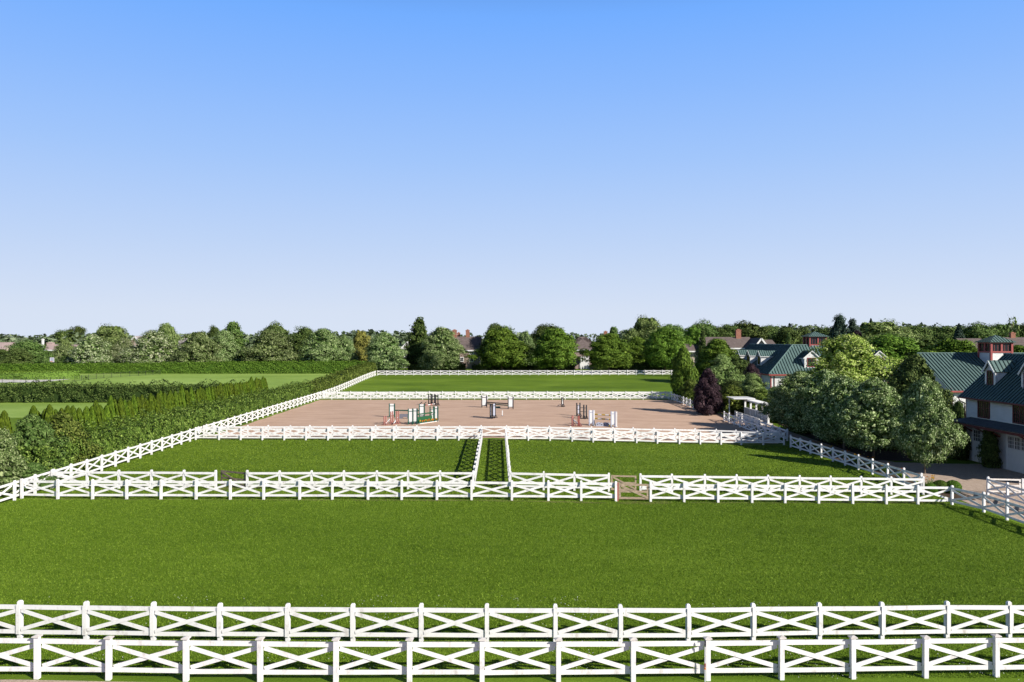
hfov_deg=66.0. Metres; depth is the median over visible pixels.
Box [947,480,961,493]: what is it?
boxwood ball
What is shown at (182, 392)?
arborvitae
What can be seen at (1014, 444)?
garage door
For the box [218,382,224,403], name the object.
arborvitae
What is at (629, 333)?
broadleaf tree
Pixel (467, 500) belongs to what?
worn ground
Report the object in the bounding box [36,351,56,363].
shrub
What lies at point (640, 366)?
clipped hedge
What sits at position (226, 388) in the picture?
arborvitae
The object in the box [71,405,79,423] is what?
arborvitae
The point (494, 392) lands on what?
paddock fence
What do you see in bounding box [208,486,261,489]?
worn ground
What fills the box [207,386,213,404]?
arborvitae
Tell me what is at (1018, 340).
house
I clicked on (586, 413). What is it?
jump standard
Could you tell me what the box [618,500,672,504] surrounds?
worn ground
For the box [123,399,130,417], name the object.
arborvitae
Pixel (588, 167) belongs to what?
sky
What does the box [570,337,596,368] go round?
house
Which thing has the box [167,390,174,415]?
arborvitae
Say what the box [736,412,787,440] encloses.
paddock fence
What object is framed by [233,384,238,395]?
arborvitae
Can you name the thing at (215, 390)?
arborvitae
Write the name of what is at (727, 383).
broadleaf tree
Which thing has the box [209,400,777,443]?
arena ground
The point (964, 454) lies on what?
climbing shrub
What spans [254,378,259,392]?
arborvitae
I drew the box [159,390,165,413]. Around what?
arborvitae
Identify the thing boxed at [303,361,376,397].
clipped hedge
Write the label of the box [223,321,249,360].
broadleaf tree
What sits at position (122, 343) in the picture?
linden tree
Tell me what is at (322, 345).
linden tree
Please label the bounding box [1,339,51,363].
broadleaf tree
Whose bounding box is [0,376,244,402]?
dark hedge
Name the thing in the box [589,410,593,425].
jump standard
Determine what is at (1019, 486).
field gate
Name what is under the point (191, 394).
arborvitae
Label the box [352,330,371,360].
willow tree
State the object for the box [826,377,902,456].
silver tree
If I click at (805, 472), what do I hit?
meadow grass
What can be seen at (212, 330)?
distant tree
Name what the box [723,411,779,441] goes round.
paddock fence
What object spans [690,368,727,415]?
plum tree
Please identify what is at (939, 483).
boxwood ball
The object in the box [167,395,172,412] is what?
arborvitae
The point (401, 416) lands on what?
jump box
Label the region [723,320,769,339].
skyline tree
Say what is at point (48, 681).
gravel road
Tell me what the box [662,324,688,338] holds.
broadleaf tree
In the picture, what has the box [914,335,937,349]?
skyline tree
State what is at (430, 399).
jump standard
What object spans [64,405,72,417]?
arborvitae
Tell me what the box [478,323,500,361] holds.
broadleaf tree
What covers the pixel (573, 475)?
paddock fence
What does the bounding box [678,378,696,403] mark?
shrub
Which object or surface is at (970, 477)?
driveway
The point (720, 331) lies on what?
skyline tree
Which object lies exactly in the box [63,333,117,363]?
linden tree
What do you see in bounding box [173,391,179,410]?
arborvitae
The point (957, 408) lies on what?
shrub
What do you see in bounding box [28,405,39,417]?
arborvitae
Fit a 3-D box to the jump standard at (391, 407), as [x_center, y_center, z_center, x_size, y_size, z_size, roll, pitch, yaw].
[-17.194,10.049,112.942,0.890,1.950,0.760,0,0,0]
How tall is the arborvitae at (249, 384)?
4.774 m
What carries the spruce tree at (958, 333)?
on the ground at (506, 383)
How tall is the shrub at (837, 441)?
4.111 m
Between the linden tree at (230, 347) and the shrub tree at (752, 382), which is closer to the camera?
the shrub tree at (752, 382)
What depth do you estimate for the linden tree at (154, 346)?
232.21 m
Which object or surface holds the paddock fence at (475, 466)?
on the ground at (506, 383)
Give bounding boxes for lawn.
[0,403,106,417]
[1,374,328,390]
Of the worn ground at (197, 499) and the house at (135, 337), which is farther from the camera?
the house at (135, 337)
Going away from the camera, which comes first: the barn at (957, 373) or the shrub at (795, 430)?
the shrub at (795, 430)
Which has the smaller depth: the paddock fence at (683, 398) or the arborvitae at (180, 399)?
the arborvitae at (180, 399)
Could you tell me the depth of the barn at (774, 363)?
168.48 m
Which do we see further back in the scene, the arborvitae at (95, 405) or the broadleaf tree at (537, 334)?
the broadleaf tree at (537, 334)
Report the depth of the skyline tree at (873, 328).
234.96 m
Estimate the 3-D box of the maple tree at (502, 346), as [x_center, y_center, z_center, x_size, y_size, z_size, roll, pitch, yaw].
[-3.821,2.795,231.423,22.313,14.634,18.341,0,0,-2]
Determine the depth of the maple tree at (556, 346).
228.32 m
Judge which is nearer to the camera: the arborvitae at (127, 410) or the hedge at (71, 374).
the arborvitae at (127, 410)
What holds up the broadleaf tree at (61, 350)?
on the ground at (506, 383)
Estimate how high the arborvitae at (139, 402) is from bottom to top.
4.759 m
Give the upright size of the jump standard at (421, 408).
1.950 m
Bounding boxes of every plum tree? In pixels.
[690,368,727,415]
[742,363,766,385]
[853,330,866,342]
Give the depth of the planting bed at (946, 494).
73.07 m
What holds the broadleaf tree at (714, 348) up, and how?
on the ground at (506, 383)
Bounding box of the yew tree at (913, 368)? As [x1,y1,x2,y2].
[883,352,955,409]
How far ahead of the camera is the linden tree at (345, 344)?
238.36 m
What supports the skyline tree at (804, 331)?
on the ground at (506, 383)
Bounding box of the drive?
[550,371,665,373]
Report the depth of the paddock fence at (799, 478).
59.15 m
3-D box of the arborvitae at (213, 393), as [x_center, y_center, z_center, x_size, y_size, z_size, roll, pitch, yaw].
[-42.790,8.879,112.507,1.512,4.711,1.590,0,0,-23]
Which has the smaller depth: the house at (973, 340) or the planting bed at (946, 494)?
the planting bed at (946, 494)
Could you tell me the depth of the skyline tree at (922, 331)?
287.18 m
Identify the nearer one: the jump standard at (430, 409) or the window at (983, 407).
the window at (983, 407)
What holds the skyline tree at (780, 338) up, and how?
on the ground at (506, 383)
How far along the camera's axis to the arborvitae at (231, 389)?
119.25 m
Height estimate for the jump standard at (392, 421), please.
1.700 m
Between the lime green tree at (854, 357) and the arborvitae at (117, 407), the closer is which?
the arborvitae at (117, 407)
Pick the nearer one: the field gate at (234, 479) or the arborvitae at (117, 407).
the field gate at (234, 479)
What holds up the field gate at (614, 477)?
attached to the paddock fence at (573, 475)
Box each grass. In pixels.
[24,439,962,505]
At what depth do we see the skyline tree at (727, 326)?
296.72 m
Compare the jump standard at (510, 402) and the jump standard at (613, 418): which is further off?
the jump standard at (510, 402)
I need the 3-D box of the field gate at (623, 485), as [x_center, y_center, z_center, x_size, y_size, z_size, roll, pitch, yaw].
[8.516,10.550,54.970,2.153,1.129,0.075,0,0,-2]
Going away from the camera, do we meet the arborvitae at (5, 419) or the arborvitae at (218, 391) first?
the arborvitae at (5, 419)
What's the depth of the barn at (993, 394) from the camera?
75.55 m
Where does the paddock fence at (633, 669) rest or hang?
on the ground at (506, 383)
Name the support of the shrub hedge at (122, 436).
on the ground at (506, 383)
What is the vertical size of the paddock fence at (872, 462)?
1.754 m
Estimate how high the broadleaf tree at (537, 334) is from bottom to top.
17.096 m
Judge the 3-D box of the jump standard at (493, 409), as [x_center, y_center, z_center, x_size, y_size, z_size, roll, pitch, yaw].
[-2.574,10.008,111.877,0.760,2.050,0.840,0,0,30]
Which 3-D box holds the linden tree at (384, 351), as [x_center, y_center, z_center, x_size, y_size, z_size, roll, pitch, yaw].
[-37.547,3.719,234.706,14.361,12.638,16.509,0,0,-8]
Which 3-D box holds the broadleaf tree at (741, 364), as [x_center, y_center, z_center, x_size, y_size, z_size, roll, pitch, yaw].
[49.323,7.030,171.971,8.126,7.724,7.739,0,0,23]
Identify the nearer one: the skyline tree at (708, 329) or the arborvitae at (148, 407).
the arborvitae at (148, 407)
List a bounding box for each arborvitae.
[0,410,12,434]
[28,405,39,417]
[43,404,54,422]
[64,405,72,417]
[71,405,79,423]
[76,407,85,429]
[83,406,92,428]
[89,406,99,429]
[92,400,102,426]
[99,405,105,424]
[104,405,112,423]
[107,395,118,428]
[114,399,120,424]
[117,398,126,425]
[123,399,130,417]
[127,400,135,420]
[130,395,139,419]
[136,397,144,421]
[139,394,147,418]
[145,398,150,414]
[147,393,156,414]
[155,393,163,413]
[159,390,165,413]
[163,392,170,414]
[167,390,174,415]
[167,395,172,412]
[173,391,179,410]
[177,393,184,413]
[179,385,187,407]
[185,391,189,405]
[188,386,196,408]
[195,389,201,409]
[198,387,204,407]
[202,388,207,405]
[205,388,210,403]
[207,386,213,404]
[211,386,216,399]
[213,386,218,399]
[216,386,221,403]
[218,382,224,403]
[223,383,229,399]
[229,383,233,395]
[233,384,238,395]
[248,380,251,393]
[250,376,255,396]
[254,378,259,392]
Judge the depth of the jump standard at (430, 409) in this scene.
106.63 m
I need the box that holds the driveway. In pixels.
[746,420,1023,520]
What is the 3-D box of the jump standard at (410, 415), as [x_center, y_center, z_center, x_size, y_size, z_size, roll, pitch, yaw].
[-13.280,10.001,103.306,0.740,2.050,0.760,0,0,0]
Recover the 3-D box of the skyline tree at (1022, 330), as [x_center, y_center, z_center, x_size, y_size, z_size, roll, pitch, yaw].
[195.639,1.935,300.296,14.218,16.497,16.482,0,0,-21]
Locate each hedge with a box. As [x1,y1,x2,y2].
[0,360,366,373]
[0,369,70,373]
[0,370,79,379]
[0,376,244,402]
[16,379,314,476]
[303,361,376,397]
[408,362,465,371]
[471,363,574,371]
[604,362,670,371]
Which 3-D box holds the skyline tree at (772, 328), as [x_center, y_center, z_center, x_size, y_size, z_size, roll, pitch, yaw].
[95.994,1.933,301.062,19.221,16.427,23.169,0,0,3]
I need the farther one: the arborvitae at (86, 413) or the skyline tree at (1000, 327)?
the skyline tree at (1000, 327)
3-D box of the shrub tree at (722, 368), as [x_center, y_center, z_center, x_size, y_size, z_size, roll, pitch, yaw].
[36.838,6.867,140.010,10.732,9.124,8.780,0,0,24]
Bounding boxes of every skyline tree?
[693,319,719,336]
[713,326,731,336]
[718,324,750,336]
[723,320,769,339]
[760,324,779,339]
[767,327,802,343]
[795,327,809,343]
[814,326,829,339]
[858,318,921,342]
[865,333,922,362]
[898,326,923,338]
[902,324,936,338]
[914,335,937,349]
[915,338,976,353]
[926,325,956,340]
[953,321,1005,338]
[989,322,1021,336]
[1012,324,1023,336]
[1013,345,1023,351]
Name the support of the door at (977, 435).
in the barn at (993, 394)
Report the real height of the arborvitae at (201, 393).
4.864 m
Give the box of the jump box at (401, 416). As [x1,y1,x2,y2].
[399,414,407,418]
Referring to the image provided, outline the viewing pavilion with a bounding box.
[726,396,771,424]
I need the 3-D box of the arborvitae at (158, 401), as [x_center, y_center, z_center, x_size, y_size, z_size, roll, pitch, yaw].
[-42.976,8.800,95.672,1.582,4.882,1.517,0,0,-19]
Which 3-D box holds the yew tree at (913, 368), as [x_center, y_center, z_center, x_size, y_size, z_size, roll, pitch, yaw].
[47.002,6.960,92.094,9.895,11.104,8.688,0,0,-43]
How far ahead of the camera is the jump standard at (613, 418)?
102.66 m
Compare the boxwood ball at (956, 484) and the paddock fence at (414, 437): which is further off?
the paddock fence at (414, 437)
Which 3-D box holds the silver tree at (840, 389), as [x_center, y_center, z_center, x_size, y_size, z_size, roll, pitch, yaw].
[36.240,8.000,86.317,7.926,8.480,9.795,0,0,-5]
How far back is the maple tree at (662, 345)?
228.47 m
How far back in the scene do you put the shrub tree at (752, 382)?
125.96 m
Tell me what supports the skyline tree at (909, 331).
on the ground at (506, 383)
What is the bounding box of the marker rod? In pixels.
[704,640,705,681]
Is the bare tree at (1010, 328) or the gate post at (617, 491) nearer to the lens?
the gate post at (617, 491)
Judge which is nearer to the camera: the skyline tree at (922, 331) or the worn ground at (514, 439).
the worn ground at (514, 439)
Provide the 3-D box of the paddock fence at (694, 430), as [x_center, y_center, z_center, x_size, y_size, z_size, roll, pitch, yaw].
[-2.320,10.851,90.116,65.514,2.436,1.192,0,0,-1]
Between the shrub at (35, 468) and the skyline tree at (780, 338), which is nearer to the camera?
the shrub at (35, 468)
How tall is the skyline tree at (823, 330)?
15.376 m
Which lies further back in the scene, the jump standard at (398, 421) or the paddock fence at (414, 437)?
the jump standard at (398, 421)
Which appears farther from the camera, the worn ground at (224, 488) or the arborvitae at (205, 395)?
the arborvitae at (205, 395)
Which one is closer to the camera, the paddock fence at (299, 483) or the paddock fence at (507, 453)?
the paddock fence at (299, 483)
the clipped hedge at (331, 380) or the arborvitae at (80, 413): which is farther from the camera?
the clipped hedge at (331, 380)
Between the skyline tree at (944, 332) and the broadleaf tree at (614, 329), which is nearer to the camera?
the broadleaf tree at (614, 329)
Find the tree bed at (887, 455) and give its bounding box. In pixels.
[776,422,913,460]
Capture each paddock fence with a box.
[0,371,375,501]
[0,600,1023,641]
[0,634,1023,681]
[20,478,616,500]
[51,469,216,488]
[195,427,481,440]
[203,425,778,441]
[246,470,473,488]
[318,392,669,398]
[324,391,673,398]
[377,370,672,374]
[473,429,482,480]
[505,428,784,444]
[505,430,510,481]
[509,471,609,491]
[639,473,924,494]
[649,481,953,504]
[671,392,709,409]
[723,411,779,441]
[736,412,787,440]
[790,435,923,494]
[950,486,1023,522]
[986,476,1023,503]
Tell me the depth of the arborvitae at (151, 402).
93.55 m
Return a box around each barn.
[736,332,897,389]
[917,335,1023,410]
[947,353,1023,473]
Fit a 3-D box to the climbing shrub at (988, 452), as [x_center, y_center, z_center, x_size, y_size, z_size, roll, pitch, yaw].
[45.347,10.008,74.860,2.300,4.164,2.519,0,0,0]
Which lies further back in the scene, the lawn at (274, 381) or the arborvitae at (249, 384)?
the lawn at (274, 381)
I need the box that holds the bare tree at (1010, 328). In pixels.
[999,314,1023,336]
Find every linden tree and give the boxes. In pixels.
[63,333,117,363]
[109,336,132,363]
[117,330,177,363]
[165,331,223,362]
[209,329,240,362]
[235,329,298,362]
[295,328,356,361]
[331,333,359,361]
[363,332,409,371]
[416,326,467,371]
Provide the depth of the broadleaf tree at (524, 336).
253.92 m
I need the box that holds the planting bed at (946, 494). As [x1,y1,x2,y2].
[796,446,974,499]
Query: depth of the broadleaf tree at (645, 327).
258.40 m
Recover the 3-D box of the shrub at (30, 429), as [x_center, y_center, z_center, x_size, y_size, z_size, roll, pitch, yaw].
[-38.600,8.516,63.156,5.659,5.472,5.460,0,0,-8]
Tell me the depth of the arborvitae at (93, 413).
80.83 m
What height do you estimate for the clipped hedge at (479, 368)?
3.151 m
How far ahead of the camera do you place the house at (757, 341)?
228.92 m
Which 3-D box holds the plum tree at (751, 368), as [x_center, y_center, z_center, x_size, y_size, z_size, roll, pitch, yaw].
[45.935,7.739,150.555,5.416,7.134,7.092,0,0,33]
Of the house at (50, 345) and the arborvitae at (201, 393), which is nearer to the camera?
the arborvitae at (201, 393)
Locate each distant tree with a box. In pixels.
[45,329,78,344]
[72,326,87,340]
[207,325,218,339]
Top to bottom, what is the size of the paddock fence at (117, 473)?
1.714 m
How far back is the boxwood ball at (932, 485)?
60.09 m
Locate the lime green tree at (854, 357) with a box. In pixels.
[786,334,903,382]
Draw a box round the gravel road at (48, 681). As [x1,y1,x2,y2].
[0,680,115,681]
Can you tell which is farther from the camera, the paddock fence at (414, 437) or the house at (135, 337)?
the house at (135, 337)
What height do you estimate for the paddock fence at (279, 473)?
1.727 m
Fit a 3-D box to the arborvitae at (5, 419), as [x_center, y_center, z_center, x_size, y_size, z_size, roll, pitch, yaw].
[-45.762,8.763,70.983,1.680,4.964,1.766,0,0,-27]
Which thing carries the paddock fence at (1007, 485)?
on the ground at (506, 383)
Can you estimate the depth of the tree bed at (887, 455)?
83.69 m
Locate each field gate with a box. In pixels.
[221,470,245,486]
[611,475,635,489]
[619,483,649,498]
[989,478,1021,492]
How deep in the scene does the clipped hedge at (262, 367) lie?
225.74 m
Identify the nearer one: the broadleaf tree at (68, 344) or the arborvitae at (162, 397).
the arborvitae at (162, 397)
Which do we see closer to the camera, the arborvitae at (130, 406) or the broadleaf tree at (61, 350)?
the arborvitae at (130, 406)
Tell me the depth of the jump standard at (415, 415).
103.75 m
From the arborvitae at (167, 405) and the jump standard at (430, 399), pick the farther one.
the jump standard at (430, 399)
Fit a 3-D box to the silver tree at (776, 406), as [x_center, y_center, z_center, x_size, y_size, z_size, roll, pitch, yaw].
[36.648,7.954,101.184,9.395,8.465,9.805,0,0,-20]
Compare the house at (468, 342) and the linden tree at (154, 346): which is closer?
the linden tree at (154, 346)
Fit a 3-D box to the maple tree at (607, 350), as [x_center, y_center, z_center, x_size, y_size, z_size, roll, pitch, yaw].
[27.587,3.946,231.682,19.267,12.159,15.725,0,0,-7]
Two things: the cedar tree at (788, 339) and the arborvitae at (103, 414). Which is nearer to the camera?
the arborvitae at (103, 414)
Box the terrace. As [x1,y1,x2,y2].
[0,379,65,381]
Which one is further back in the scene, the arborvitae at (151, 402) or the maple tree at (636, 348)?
the maple tree at (636, 348)
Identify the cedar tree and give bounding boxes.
[695,329,705,376]
[786,330,791,343]
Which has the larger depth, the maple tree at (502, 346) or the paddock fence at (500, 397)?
the maple tree at (502, 346)
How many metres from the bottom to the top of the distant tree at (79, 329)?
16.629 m
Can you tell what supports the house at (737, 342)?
on the ground at (506, 383)
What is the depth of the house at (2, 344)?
300.23 m
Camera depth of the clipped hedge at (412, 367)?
235.96 m
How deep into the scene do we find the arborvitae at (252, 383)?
128.90 m
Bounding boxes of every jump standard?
[381,416,388,424]
[389,403,394,416]
[389,411,393,424]
[394,411,400,423]
[408,409,413,424]
[412,408,417,423]
[419,404,424,416]
[428,394,431,403]
[429,406,434,421]
[433,406,438,421]
[481,395,486,406]
[487,404,493,418]
[492,403,497,417]
[508,397,513,408]
[569,415,575,425]
[576,403,581,415]
[579,405,585,418]
[582,405,587,418]
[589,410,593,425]
[610,411,615,426]
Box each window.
[977,400,989,418]
[1012,405,1023,424]
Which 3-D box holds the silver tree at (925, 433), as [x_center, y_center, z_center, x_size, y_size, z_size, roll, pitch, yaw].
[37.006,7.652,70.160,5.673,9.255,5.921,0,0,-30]
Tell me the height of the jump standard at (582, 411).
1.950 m
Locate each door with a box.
[972,428,982,461]
[1006,434,1023,473]
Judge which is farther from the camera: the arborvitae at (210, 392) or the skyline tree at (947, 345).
the skyline tree at (947, 345)
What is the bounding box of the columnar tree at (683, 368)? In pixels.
[669,346,699,397]
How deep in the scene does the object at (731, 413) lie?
122.83 m
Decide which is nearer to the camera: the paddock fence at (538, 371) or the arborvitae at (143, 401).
the arborvitae at (143, 401)
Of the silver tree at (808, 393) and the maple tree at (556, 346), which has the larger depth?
the maple tree at (556, 346)
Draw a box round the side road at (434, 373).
[383,373,482,373]
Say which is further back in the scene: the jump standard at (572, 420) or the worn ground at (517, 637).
the jump standard at (572, 420)
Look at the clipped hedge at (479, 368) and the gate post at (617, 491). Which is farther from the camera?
the clipped hedge at (479, 368)
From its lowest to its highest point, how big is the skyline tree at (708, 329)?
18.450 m
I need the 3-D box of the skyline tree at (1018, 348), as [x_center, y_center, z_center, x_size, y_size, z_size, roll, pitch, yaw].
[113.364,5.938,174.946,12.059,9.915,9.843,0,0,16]
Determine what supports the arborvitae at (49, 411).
on the ground at (506, 383)
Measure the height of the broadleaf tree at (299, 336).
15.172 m
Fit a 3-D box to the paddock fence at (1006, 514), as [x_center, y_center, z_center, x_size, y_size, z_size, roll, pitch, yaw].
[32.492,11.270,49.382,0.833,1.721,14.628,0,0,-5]
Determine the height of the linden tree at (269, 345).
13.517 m
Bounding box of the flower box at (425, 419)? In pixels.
[416,415,436,423]
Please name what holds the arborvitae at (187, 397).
on the ground at (506, 383)
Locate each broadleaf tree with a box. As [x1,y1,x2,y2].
[0,347,35,363]
[0,349,6,359]
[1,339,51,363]
[52,339,74,353]
[52,344,71,360]
[95,323,134,350]
[157,322,184,350]
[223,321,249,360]
[255,321,291,347]
[287,326,313,360]
[402,317,429,370]
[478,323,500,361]
[518,330,534,365]
[529,323,556,356]
[603,326,620,368]
[621,327,640,341]
[633,315,662,339]
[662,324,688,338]
[683,325,705,357]
[693,338,737,374]
[719,379,742,397]
[729,355,748,378]
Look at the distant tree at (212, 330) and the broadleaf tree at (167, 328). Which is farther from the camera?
the distant tree at (212, 330)
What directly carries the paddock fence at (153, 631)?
on the ground at (506, 383)
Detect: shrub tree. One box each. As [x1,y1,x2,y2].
[706,354,745,389]
[738,372,769,404]
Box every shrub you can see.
[0,426,28,493]
[10,413,69,470]
[11,462,59,490]
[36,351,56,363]
[46,411,104,468]
[57,355,70,362]
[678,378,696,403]
[719,384,746,412]
[743,388,771,412]
[778,422,812,433]
[822,438,850,445]
[947,416,971,460]
[949,399,965,426]
[976,427,1002,468]
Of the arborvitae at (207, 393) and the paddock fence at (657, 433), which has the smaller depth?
the paddock fence at (657, 433)
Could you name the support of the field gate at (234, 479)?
attached to the paddock fence at (279, 473)
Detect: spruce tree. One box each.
[825,313,850,339]
[847,317,861,334]
[952,323,965,339]
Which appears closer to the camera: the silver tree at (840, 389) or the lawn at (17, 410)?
the silver tree at (840, 389)
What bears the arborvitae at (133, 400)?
on the ground at (506, 383)
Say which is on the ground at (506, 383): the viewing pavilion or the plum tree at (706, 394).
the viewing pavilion
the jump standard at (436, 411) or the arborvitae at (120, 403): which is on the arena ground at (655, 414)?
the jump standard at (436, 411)
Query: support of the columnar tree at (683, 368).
on the ground at (506, 383)
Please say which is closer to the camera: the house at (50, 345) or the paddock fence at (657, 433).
the paddock fence at (657, 433)
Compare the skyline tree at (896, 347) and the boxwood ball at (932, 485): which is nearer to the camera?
the boxwood ball at (932, 485)
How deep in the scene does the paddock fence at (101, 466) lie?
77.15 m
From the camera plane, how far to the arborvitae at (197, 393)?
107.25 m
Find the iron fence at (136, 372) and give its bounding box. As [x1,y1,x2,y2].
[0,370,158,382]
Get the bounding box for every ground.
[0,361,1023,681]
[39,498,329,499]
[173,637,812,640]
[201,439,769,444]
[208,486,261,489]
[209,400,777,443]
[358,499,601,502]
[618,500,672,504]
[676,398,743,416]
[691,502,943,502]
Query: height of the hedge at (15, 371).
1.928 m
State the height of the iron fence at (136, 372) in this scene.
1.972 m
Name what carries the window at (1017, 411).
in the barn at (993, 394)
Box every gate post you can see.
[617,482,618,500]
[1021,478,1023,492]
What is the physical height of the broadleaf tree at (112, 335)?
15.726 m
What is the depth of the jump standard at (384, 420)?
102.42 m
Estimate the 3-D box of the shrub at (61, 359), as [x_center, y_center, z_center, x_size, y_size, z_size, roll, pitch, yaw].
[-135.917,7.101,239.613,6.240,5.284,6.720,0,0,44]
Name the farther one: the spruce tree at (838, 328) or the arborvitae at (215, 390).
the spruce tree at (838, 328)
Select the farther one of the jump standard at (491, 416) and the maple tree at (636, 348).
the maple tree at (636, 348)
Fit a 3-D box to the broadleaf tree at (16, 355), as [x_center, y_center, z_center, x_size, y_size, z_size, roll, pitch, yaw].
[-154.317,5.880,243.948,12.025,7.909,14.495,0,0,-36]
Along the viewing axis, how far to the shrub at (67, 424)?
66.70 m
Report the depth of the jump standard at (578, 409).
115.94 m
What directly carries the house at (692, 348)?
on the ground at (506, 383)
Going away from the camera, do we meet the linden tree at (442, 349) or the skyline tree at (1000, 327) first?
the linden tree at (442, 349)
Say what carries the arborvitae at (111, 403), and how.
on the ground at (506, 383)
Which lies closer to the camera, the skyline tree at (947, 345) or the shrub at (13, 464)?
the shrub at (13, 464)
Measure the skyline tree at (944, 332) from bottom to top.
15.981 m
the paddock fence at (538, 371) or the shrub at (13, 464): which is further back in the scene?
the paddock fence at (538, 371)
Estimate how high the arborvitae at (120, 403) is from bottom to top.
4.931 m
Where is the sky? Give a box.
[0,0,1023,340]
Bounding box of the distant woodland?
[0,322,1022,362]
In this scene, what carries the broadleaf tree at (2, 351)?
on the ground at (506, 383)
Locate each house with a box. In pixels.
[0,342,14,349]
[41,338,78,351]
[130,336,140,345]
[452,329,481,368]
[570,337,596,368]
[684,334,699,364]
[699,329,749,354]
[750,338,765,343]
[764,340,774,343]
[955,338,981,347]
[1003,332,1023,345]
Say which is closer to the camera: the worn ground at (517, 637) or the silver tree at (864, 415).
the worn ground at (517, 637)
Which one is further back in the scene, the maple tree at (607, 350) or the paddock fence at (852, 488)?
the maple tree at (607, 350)
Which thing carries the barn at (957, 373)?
on the ground at (506, 383)
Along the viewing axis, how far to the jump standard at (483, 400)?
129.51 m
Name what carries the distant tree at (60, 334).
on the ground at (506, 383)
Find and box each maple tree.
[461,326,535,372]
[526,326,579,372]
[575,333,636,372]
[627,336,648,363]
[638,325,689,372]
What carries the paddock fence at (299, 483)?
on the ground at (506, 383)
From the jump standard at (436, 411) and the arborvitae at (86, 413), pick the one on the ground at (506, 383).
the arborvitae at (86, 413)
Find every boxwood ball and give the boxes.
[925,483,937,493]
[933,480,947,492]
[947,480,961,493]
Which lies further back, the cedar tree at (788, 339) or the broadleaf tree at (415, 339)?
the broadleaf tree at (415, 339)
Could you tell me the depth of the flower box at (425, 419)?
105.26 m
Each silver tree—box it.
[756,369,807,432]
[783,369,839,439]
[799,375,860,448]
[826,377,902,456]
[889,374,970,473]
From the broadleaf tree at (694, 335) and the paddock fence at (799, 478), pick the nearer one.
the paddock fence at (799, 478)
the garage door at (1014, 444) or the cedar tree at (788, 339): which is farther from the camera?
the cedar tree at (788, 339)
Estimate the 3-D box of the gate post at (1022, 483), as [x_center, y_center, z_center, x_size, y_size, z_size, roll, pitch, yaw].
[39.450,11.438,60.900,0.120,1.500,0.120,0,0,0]
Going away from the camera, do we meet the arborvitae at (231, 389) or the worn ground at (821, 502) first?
the worn ground at (821, 502)
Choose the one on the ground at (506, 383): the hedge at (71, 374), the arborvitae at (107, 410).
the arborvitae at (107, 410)
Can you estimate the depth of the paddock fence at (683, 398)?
136.27 m
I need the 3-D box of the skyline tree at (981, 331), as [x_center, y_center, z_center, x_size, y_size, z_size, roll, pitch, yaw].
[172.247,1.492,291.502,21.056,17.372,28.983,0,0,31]
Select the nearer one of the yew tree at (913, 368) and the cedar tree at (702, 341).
the yew tree at (913, 368)
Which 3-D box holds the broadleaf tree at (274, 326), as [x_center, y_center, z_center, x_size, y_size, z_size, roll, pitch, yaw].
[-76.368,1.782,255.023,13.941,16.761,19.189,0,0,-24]
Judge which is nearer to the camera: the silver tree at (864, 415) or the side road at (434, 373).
the silver tree at (864, 415)
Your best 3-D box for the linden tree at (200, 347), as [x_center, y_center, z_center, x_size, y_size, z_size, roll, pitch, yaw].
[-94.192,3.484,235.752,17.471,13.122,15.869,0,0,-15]
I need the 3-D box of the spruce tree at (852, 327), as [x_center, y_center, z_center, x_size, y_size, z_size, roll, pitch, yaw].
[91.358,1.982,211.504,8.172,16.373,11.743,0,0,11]
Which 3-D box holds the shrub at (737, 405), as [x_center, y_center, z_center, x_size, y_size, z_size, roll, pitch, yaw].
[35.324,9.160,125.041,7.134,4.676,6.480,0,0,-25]

